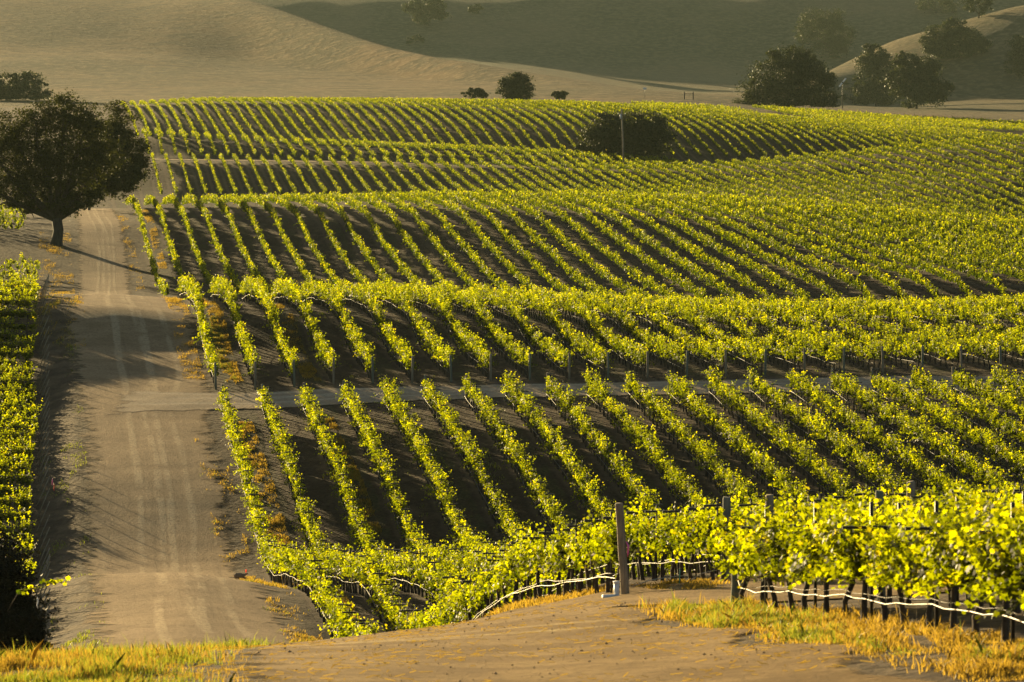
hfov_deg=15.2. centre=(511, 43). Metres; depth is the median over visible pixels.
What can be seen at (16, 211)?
vine row
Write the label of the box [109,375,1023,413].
cross track
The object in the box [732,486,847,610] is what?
grapevine
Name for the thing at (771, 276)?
vine row
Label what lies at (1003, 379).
vine row
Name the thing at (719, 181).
vine row
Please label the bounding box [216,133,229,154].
vine row
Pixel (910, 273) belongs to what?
vine row
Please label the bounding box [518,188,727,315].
vine row
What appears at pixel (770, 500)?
wooden post
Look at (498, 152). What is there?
vine row
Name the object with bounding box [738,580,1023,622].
irrigation hose
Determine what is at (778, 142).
vine row
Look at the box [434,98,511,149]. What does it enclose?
vine row
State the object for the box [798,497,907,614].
grapevine
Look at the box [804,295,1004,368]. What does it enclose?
vine row
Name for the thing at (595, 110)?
vine row
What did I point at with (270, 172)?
vine row
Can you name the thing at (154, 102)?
vine row
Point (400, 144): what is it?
vine row
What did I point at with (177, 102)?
vine row
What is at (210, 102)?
vine row
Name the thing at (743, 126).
vine row
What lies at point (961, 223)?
vine row
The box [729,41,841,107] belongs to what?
oak tree
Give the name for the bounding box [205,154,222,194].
vine row
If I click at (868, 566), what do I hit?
grapevine
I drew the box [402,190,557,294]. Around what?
vine row
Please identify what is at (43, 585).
leaning stake
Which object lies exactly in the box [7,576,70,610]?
vine shoot
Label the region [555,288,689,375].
vine row
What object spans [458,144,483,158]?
vine row
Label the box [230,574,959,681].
dirt headland
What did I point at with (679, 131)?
vine row
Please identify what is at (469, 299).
vine row
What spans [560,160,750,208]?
vine row
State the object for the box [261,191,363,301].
vine row
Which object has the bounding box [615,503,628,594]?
wooden post
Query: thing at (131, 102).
vine row
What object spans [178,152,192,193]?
vine row
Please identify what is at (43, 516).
leaning stake
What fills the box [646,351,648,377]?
end post
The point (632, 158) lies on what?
vine row
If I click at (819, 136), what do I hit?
vine row
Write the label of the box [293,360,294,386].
end post
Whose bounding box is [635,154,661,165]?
vine row
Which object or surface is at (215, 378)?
end post
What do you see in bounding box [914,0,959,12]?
oak tree
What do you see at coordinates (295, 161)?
track
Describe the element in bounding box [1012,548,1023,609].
grapevine
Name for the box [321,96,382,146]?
vine row
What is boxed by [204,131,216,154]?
vine row
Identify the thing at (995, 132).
vine row
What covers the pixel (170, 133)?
vine row
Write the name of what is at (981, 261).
vine row
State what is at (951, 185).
vine row
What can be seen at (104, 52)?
ground
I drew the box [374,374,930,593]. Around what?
vine row
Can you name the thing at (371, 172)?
vine row
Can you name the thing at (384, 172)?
vine row
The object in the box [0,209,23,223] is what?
vine row
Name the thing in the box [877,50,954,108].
oak tree
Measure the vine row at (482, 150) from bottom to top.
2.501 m
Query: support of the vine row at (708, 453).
on the ground at (104, 52)
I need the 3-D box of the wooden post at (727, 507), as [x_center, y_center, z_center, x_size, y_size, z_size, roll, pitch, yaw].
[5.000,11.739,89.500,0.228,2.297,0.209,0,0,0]
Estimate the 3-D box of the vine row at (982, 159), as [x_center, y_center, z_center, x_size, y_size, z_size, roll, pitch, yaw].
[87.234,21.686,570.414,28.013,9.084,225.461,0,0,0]
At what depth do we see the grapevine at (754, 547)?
71.11 m
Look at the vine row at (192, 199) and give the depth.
418.45 m
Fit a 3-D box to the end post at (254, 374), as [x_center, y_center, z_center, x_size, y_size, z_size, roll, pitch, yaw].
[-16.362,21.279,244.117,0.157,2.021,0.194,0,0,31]
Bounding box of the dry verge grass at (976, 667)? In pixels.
[626,589,1023,681]
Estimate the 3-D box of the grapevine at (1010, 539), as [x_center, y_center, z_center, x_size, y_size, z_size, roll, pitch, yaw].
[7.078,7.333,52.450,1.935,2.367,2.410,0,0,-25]
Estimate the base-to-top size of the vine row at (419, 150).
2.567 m
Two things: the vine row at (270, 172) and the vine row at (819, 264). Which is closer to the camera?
the vine row at (819, 264)
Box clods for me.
[117,602,906,681]
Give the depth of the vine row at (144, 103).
874.71 m
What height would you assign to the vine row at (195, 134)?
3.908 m
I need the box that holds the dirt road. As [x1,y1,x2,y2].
[62,208,298,648]
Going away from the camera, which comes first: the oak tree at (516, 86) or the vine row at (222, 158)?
the vine row at (222, 158)
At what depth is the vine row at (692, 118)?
799.28 m
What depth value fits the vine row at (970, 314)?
272.26 m
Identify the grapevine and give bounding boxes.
[706,512,782,600]
[727,523,764,604]
[730,504,819,608]
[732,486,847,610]
[768,521,832,611]
[779,498,861,613]
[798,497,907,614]
[814,495,914,619]
[837,497,916,602]
[847,502,946,629]
[858,524,908,622]
[861,488,935,603]
[873,482,973,606]
[874,493,949,605]
[878,517,951,628]
[888,499,998,630]
[903,488,973,606]
[908,480,1021,608]
[935,516,999,637]
[936,503,1023,643]
[948,491,1009,609]
[958,499,1023,622]
[970,485,1021,596]
[974,497,1020,612]
[982,502,1023,523]
[998,493,1021,506]
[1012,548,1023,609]
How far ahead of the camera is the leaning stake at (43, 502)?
203.42 m
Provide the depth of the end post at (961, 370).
244.04 m
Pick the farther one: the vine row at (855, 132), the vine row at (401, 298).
the vine row at (855, 132)
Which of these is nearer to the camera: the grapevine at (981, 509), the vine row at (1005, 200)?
the grapevine at (981, 509)
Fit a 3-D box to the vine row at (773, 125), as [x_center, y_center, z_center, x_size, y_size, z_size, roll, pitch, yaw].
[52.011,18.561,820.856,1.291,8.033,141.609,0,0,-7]
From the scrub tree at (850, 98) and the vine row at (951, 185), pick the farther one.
the scrub tree at (850, 98)
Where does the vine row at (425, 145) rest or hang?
on the ground at (104, 52)
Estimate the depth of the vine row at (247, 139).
736.34 m
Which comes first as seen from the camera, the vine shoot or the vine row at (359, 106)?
the vine shoot
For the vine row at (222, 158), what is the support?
on the ground at (104, 52)
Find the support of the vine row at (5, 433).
on the ground at (104, 52)
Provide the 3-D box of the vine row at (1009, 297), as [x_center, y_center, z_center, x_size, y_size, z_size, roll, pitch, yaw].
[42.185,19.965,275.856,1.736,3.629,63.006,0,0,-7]
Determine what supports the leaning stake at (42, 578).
on the ground at (104, 52)
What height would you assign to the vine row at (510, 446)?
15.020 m
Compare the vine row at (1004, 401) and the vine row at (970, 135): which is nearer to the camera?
the vine row at (1004, 401)
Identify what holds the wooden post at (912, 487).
on the ground at (104, 52)
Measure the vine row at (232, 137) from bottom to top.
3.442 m
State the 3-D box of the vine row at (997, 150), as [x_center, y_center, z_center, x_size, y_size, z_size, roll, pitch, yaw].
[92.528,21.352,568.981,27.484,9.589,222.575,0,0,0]
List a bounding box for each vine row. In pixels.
[0,206,22,215]
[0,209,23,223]
[0,209,25,219]
[0,214,23,228]
[0,253,37,264]
[0,260,40,270]
[0,263,38,276]
[0,269,35,280]
[0,271,35,289]
[0,276,38,290]
[0,280,40,291]
[0,285,38,307]
[0,290,37,311]
[0,305,36,325]
[0,315,39,334]
[0,328,37,343]
[0,333,37,350]
[0,345,34,361]
[0,356,37,368]
[0,359,36,383]
[0,368,37,395]
[0,378,36,403]
[0,386,36,405]
[0,391,35,421]
[0,398,42,423]
[0,409,37,431]
[0,414,38,442]
[0,423,37,442]
[0,430,35,451]
[0,440,33,460]
[0,450,35,466]
[0,452,35,475]
[0,469,35,487]
[0,484,34,498]
[0,484,34,511]
[0,503,34,525]
[0,511,36,538]
[0,531,34,548]
[2,281,39,299]
[3,273,38,284]
[8,534,37,557]
[120,101,139,136]
[124,195,168,295]
[129,99,151,136]
[139,100,164,136]
[141,127,150,154]
[143,195,188,292]
[148,99,175,137]
[150,153,162,194]
[154,127,163,154]
[158,99,188,137]
[161,193,220,295]
[164,153,178,194]
[166,128,177,154]
[168,98,199,136]
[175,272,221,386]
[178,97,211,136]
[178,129,190,155]
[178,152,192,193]
[181,192,250,297]
[188,97,224,137]
[190,153,207,193]
[191,130,203,154]
[198,97,235,136]
[200,193,280,297]
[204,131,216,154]
[204,274,264,385]
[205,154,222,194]
[209,96,247,136]
[215,384,386,638]
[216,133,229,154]
[219,96,257,135]
[219,153,238,193]
[220,193,308,297]
[229,96,272,142]
[229,133,244,155]
[232,153,252,192]
[236,192,334,289]
[238,96,283,138]
[239,273,298,383]
[241,134,256,155]
[246,154,267,193]
[248,96,295,143]
[253,135,269,155]
[253,384,649,631]
[260,96,308,143]
[260,154,283,193]
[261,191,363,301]
[266,136,284,155]
[269,277,341,381]
[270,96,321,144]
[273,154,296,193]
[278,191,396,303]
[279,136,297,155]
[281,96,334,144]
[287,155,311,192]
[291,96,346,145]
[292,136,309,156]
[294,383,744,621]
[298,192,423,305]
[299,96,358,145]
[301,154,326,193]
[302,277,376,380]
[304,138,323,156]
[312,97,371,146]
[314,155,342,192]
[317,137,336,156]
[318,191,454,305]
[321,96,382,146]
[327,154,356,192]
[329,139,350,156]
[333,96,396,147]
[334,279,420,380]
[335,379,836,600]
[337,191,462,290]
[341,97,410,148]
[342,138,363,156]
[342,155,370,192]
[354,155,388,191]
[355,96,421,148]
[355,138,376,157]
[360,190,491,292]
[365,279,460,379]
[367,139,389,157]
[368,97,433,148]
[368,155,401,191]
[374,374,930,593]
[375,97,446,148]
[378,189,554,305]
[381,140,402,157]
[381,155,433,203]
[384,97,459,148]
[393,141,416,157]
[396,156,456,202]
[398,280,495,378]
[401,97,473,148]
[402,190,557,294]
[406,142,429,157]
[409,97,484,147]
[410,156,469,200]
[419,97,499,149]
[419,142,442,158]
[419,379,1023,574]
[421,189,611,315]
[424,157,483,203]
[429,281,535,378]
[432,142,455,158]
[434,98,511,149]
[436,157,504,203]
[439,97,525,149]
[445,189,640,316]
[446,142,469,159]
[450,98,538,149]
[450,157,519,201]
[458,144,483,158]
[458,373,1023,538]
[460,98,552,150]
[462,282,574,377]
[465,158,526,202]
[467,189,673,318]
[472,145,495,159]
[477,98,565,152]
[478,158,551,203]
[484,144,508,159]
[491,158,548,191]
[492,98,579,151]
[492,284,614,376]
[494,189,701,318]
[496,370,1014,528]
[498,145,523,160]
[502,98,583,140]
[505,158,577,203]
[509,98,588,132]
[512,146,538,160]
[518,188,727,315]
[519,159,596,202]
[524,285,653,375]
[525,147,550,161]
[531,99,599,119]
[533,159,623,204]
[534,99,593,124]
[538,147,564,161]
[540,189,748,301]
[542,373,669,519]
[547,159,744,207]
[551,99,603,113]
[552,148,578,162]
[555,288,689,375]
[558,188,781,302]
[560,100,632,123]
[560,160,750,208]
[566,149,590,163]
[575,100,674,155]
[575,160,788,212]
[576,367,719,513]
[580,150,603,165]
[581,100,688,155]
[581,190,813,304]
[589,161,815,213]
[590,290,737,374]
[594,101,701,155]
[594,152,620,165]
[603,160,838,215]
[608,152,632,166]
[608,189,846,302]
[616,290,768,374]
[617,102,713,155]
[617,162,862,216]
[620,370,795,510]
[622,102,727,156]
[624,153,648,166]
[629,191,893,319]
[631,162,870,218]
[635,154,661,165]
[642,104,740,156]
[645,162,779,209]
[649,155,673,165]
[652,293,805,372]
[653,103,754,157]
[653,191,926,320]
[655,104,767,156]
[659,161,917,221]
[662,155,691,165]
[662,370,837,507]
[674,161,778,200]
[678,106,793,155]
[678,191,958,320]
[679,105,780,155]
[688,159,1019,225]
[692,294,855,372]
[698,107,804,155]
[701,365,894,503]
[702,107,819,156]
[702,161,1010,225]
[709,192,988,316]
[711,294,890,371]
[715,108,832,154]
[715,158,854,206]
[726,194,1023,317]
[728,109,843,152]
[731,158,874,206]
[741,366,941,502]
[744,295,926,367]
[745,157,974,226]
[749,111,859,155]
[753,196,1023,281]
[755,112,874,153]
[760,156,929,211]
[769,113,886,151]
[774,113,900,150]
[774,294,965,371]
[775,155,952,214]
[777,197,1023,271]
[785,368,1010,496]
[789,153,986,216]
[796,115,905,150]
[797,116,918,148]
[803,153,1021,219]
[804,199,1023,261]
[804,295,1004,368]
[814,117,930,146]
[819,151,1014,219]
[825,369,1023,495]
[828,119,940,147]
[833,150,1023,218]
[835,200,1023,254]
[839,294,1023,365]
[847,121,941,143]
[848,148,1023,216]
[852,121,955,146]
[862,204,1023,248]
[863,122,966,144]
[863,146,1023,211]
[870,294,1023,352]
[870,367,1023,483]
[878,145,1023,203]
[879,122,974,144]
[882,205,1023,243]
[885,123,988,143]
[894,142,1023,194]
[897,124,1000,141]
[901,294,1023,330]
[907,365,1023,453]
[909,141,1023,185]
[914,208,1023,239]
[916,125,1007,142]
[925,140,1023,177]
[931,291,1023,317]
[936,126,1023,141]
[938,126,1022,135]
[941,138,1023,169]
[943,211,1023,233]
[952,365,1023,423]
[957,137,1023,162]
[962,292,1023,314]
[972,136,1023,154]
[972,214,1023,226]
[985,361,1023,400]
[988,292,1023,313]
[989,135,1023,147]
[1005,134,1023,141]
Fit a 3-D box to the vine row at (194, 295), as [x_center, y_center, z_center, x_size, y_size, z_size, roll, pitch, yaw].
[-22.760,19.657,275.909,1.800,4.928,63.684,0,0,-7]
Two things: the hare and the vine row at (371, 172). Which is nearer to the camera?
the hare
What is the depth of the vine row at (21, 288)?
280.94 m
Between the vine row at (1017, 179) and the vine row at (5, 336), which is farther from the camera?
the vine row at (1017, 179)
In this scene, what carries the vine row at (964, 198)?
on the ground at (104, 52)
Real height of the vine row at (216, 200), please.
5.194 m
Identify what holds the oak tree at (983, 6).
on the ground at (104, 52)
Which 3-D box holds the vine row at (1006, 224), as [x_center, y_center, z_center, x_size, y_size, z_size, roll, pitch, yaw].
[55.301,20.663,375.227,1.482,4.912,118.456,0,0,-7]
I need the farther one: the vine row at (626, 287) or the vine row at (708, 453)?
the vine row at (626, 287)
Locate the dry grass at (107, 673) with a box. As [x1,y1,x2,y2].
[0,631,292,681]
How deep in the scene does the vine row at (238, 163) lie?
669.38 m
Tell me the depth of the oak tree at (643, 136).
744.27 m
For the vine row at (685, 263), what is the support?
on the ground at (104, 52)
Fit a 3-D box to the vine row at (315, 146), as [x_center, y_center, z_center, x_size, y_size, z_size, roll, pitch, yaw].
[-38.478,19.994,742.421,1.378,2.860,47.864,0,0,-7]
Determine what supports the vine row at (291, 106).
on the ground at (104, 52)
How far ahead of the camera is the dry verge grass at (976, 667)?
56.43 m
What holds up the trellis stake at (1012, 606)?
on the ground at (104, 52)
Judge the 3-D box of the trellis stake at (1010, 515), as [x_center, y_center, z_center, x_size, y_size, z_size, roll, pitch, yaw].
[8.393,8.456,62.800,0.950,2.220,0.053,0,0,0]
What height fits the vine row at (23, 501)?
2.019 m
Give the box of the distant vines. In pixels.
[631,100,1023,130]
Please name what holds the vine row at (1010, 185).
on the ground at (104, 52)
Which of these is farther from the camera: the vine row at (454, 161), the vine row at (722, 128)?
the vine row at (722, 128)
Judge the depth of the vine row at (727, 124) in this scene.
800.52 m
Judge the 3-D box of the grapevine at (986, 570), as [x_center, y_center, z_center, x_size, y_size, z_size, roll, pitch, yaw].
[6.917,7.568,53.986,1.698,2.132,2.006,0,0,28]
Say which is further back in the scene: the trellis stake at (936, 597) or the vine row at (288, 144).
the vine row at (288, 144)
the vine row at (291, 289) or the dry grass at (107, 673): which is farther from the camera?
the vine row at (291, 289)
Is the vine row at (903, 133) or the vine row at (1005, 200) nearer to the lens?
the vine row at (1005, 200)
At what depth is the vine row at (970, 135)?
795.01 m
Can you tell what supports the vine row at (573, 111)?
on the ground at (104, 52)
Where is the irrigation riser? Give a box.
[602,581,619,597]
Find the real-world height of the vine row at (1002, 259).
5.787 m
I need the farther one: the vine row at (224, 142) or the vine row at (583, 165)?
the vine row at (224, 142)
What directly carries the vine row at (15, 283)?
on the ground at (104, 52)
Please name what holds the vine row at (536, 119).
on the ground at (104, 52)
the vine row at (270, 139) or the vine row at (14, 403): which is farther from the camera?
the vine row at (270, 139)
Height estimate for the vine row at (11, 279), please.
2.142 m
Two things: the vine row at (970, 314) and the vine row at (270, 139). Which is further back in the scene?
the vine row at (270, 139)
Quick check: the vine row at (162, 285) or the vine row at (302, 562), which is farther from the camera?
the vine row at (162, 285)
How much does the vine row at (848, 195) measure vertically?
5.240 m
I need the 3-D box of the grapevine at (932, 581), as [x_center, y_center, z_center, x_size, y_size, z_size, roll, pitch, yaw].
[6.537,7.840,57.012,1.802,2.288,2.639,0,0,0]
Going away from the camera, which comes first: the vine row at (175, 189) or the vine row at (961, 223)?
the vine row at (961, 223)
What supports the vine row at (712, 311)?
on the ground at (104, 52)
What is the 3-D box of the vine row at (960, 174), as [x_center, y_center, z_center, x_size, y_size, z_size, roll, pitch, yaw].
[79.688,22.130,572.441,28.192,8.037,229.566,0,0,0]
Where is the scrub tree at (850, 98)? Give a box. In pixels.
[840,81,855,102]
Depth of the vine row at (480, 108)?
834.87 m
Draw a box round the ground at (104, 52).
[0,0,1023,681]
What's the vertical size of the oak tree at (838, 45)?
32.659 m
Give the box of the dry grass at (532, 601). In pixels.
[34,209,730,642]
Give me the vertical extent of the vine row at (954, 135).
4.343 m
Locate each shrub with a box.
[0,527,58,652]
[406,34,424,43]
[461,87,488,98]
[468,3,483,13]
[551,90,568,99]
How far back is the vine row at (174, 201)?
422.09 m
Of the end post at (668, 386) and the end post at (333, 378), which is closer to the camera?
the end post at (668, 386)
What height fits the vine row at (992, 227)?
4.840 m
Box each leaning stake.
[33,569,49,607]
[34,556,49,592]
[34,562,50,597]
[36,538,49,568]
[37,455,49,482]
[37,465,49,492]
[37,476,49,504]
[37,488,49,516]
[37,501,49,530]
[37,515,49,543]
[37,527,49,556]
[37,548,49,577]
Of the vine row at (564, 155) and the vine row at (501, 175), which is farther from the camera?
the vine row at (564, 155)
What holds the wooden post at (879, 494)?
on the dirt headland
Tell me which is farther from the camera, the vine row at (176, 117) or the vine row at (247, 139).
the vine row at (176, 117)
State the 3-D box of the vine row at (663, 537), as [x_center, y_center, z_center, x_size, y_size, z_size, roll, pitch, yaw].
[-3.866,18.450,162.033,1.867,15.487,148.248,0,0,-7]
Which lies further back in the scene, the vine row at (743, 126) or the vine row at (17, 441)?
the vine row at (743, 126)
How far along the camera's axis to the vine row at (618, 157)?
728.69 m
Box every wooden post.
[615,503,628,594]
[723,496,730,579]
[731,571,742,601]
[766,494,773,520]
[875,490,885,599]
[906,481,914,504]
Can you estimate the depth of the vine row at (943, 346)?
263.47 m
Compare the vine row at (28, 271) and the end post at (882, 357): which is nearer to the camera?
the end post at (882, 357)
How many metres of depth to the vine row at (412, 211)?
408.62 m
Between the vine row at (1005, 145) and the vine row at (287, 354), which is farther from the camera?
the vine row at (1005, 145)
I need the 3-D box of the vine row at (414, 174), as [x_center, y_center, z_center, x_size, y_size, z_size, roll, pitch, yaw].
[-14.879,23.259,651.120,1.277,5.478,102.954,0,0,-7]
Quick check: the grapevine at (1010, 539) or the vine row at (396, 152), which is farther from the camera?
the vine row at (396, 152)
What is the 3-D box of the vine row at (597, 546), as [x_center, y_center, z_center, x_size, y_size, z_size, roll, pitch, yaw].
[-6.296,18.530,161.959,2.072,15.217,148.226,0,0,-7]
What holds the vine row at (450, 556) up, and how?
on the ground at (104, 52)
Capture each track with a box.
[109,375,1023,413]
[151,159,441,164]
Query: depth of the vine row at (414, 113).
845.88 m
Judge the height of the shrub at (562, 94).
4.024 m
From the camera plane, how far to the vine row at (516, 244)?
401.15 m
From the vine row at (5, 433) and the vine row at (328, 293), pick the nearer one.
the vine row at (5, 433)
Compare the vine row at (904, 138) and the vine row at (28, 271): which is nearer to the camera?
the vine row at (28, 271)
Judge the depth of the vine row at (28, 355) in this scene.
256.13 m
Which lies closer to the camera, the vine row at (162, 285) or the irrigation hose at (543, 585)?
the irrigation hose at (543, 585)
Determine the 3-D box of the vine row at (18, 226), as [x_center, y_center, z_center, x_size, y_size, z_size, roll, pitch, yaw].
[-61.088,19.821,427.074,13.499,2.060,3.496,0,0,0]
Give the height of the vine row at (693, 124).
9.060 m
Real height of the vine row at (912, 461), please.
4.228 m
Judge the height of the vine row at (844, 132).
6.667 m
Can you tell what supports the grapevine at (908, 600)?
on the dirt headland
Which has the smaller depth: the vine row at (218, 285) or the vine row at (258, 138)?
the vine row at (218, 285)
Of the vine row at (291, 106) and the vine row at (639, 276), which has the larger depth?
the vine row at (291, 106)
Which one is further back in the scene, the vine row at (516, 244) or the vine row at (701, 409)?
the vine row at (516, 244)
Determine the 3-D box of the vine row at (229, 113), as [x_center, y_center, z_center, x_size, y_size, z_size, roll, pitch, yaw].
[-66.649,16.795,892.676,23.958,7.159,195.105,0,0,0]
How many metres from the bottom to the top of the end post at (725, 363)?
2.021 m
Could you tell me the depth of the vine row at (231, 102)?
877.45 m
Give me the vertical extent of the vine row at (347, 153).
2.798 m
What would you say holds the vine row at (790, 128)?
on the ground at (104, 52)
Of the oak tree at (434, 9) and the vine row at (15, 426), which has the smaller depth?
the vine row at (15, 426)
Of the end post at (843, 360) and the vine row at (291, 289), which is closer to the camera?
the end post at (843, 360)
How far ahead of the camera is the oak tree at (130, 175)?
481.32 m
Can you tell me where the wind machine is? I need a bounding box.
[839,78,845,108]
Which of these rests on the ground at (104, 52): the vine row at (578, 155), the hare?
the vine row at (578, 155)
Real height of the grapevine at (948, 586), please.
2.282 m
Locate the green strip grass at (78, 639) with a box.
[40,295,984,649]
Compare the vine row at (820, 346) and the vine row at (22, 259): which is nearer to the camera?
the vine row at (820, 346)
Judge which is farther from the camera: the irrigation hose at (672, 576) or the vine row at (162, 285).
the vine row at (162, 285)
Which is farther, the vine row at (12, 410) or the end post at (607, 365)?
the end post at (607, 365)
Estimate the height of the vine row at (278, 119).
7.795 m
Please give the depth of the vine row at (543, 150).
734.64 m
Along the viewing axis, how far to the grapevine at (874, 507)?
74.17 m
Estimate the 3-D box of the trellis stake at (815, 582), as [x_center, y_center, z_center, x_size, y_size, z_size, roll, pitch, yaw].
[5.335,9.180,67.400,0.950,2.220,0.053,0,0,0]
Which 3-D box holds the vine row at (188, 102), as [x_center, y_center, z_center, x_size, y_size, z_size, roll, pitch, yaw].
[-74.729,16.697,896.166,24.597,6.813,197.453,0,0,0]
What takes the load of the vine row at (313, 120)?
on the ground at (104, 52)
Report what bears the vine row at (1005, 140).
on the ground at (104, 52)
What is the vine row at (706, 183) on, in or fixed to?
on the ground at (104, 52)
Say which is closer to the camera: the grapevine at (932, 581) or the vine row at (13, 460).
the grapevine at (932, 581)
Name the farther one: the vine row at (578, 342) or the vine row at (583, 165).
the vine row at (583, 165)
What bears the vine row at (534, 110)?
on the ground at (104, 52)
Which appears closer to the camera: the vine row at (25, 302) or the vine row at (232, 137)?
the vine row at (25, 302)
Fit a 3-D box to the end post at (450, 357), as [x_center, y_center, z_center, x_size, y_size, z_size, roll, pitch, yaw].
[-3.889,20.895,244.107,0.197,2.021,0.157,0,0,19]
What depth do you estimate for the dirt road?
210.60 m
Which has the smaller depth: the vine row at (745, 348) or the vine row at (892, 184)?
the vine row at (745, 348)
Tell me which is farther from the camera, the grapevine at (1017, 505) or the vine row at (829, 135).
the vine row at (829, 135)
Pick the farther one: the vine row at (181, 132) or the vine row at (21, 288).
the vine row at (181, 132)
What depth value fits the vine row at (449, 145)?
739.09 m
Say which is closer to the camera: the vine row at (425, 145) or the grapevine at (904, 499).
the grapevine at (904, 499)
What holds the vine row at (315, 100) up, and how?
on the ground at (104, 52)
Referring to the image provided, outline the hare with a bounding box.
[234,570,247,579]
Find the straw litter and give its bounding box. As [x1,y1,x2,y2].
[165,600,873,681]
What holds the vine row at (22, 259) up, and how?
on the ground at (104, 52)
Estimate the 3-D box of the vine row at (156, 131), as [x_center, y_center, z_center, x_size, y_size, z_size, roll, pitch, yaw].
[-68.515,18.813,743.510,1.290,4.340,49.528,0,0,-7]
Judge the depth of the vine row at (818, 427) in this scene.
211.90 m
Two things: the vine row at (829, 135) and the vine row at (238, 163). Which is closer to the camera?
the vine row at (238, 163)
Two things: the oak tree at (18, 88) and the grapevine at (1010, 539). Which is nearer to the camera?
the grapevine at (1010, 539)
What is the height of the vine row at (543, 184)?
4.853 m
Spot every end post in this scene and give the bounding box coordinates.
[214,362,216,389]
[254,361,255,388]
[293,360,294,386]
[332,357,334,384]
[371,356,373,383]
[411,356,413,382]
[449,355,451,381]
[489,354,491,380]
[529,353,530,380]
[568,353,570,379]
[607,352,608,378]
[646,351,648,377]
[668,370,669,398]
[686,350,688,377]
[725,350,726,376]
[764,349,766,375]
[803,348,805,374]
[843,347,844,373]
[881,346,883,372]
[921,346,923,372]
[960,346,962,372]
[999,346,1001,372]
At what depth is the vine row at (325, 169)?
668.98 m
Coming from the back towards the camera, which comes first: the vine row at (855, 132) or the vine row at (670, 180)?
the vine row at (855, 132)
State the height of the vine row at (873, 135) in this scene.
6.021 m
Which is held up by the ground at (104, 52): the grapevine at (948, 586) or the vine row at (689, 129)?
the vine row at (689, 129)
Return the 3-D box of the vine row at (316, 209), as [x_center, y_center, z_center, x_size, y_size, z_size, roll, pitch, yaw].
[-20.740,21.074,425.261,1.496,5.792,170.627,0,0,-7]
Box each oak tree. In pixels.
[0,69,52,99]
[0,87,130,245]
[74,98,161,209]
[400,0,451,25]
[495,71,535,99]
[569,108,677,160]
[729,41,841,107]
[793,5,858,57]
[848,42,901,106]
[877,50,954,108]
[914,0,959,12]
[918,14,992,58]
[958,0,995,17]
[1002,34,1023,76]
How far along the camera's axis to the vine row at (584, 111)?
841.84 m
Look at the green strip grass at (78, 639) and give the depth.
217.36 m
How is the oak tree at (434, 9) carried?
on the ground at (104, 52)
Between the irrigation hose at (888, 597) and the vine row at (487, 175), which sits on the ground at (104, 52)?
the vine row at (487, 175)
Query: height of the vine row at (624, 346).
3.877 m
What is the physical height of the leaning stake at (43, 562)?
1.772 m
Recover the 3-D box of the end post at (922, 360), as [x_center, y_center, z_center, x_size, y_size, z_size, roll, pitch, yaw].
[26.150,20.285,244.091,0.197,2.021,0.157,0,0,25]
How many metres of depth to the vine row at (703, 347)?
264.55 m
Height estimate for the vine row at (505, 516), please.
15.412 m
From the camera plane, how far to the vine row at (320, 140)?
740.25 m
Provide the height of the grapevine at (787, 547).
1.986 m
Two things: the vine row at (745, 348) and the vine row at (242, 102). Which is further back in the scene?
the vine row at (242, 102)
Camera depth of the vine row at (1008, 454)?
214.11 m
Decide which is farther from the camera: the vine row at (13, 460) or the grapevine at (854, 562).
the vine row at (13, 460)
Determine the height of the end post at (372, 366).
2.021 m
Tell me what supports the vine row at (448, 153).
on the ground at (104, 52)
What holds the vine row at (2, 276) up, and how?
on the ground at (104, 52)
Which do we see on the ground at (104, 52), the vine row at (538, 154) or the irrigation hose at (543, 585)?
the vine row at (538, 154)
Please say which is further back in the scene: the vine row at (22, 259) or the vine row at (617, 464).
the vine row at (22, 259)
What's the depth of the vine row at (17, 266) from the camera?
383.95 m
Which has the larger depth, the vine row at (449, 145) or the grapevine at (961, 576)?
the vine row at (449, 145)
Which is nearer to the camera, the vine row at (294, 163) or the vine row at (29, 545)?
the vine row at (29, 545)
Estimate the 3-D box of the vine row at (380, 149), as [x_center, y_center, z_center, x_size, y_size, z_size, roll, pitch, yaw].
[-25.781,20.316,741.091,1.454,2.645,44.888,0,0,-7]
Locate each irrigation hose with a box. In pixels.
[476,577,615,617]
[632,570,716,586]
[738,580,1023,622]
[758,586,1022,615]
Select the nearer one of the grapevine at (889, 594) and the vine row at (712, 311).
the grapevine at (889, 594)
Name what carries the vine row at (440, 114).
on the ground at (104, 52)
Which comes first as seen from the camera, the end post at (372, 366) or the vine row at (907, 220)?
the end post at (372, 366)
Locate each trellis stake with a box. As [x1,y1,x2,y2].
[741,505,767,604]
[788,502,816,610]
[842,502,893,621]
[905,501,938,630]
[930,492,958,606]
[979,502,1018,644]
[999,491,1023,614]
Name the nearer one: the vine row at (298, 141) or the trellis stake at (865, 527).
the trellis stake at (865, 527)
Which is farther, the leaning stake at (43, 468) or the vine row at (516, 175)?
the vine row at (516, 175)
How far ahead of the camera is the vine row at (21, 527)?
197.24 m
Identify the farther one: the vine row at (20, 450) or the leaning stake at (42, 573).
the vine row at (20, 450)
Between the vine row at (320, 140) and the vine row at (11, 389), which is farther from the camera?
the vine row at (320, 140)
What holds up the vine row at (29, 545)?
on the ground at (104, 52)
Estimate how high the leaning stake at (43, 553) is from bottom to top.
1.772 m
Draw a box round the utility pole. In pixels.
[618,109,625,168]
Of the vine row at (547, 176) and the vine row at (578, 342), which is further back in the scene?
the vine row at (547, 176)
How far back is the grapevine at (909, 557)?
58.64 m
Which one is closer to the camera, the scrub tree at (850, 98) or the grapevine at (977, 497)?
the grapevine at (977, 497)
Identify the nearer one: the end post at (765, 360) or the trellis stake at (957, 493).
the trellis stake at (957, 493)

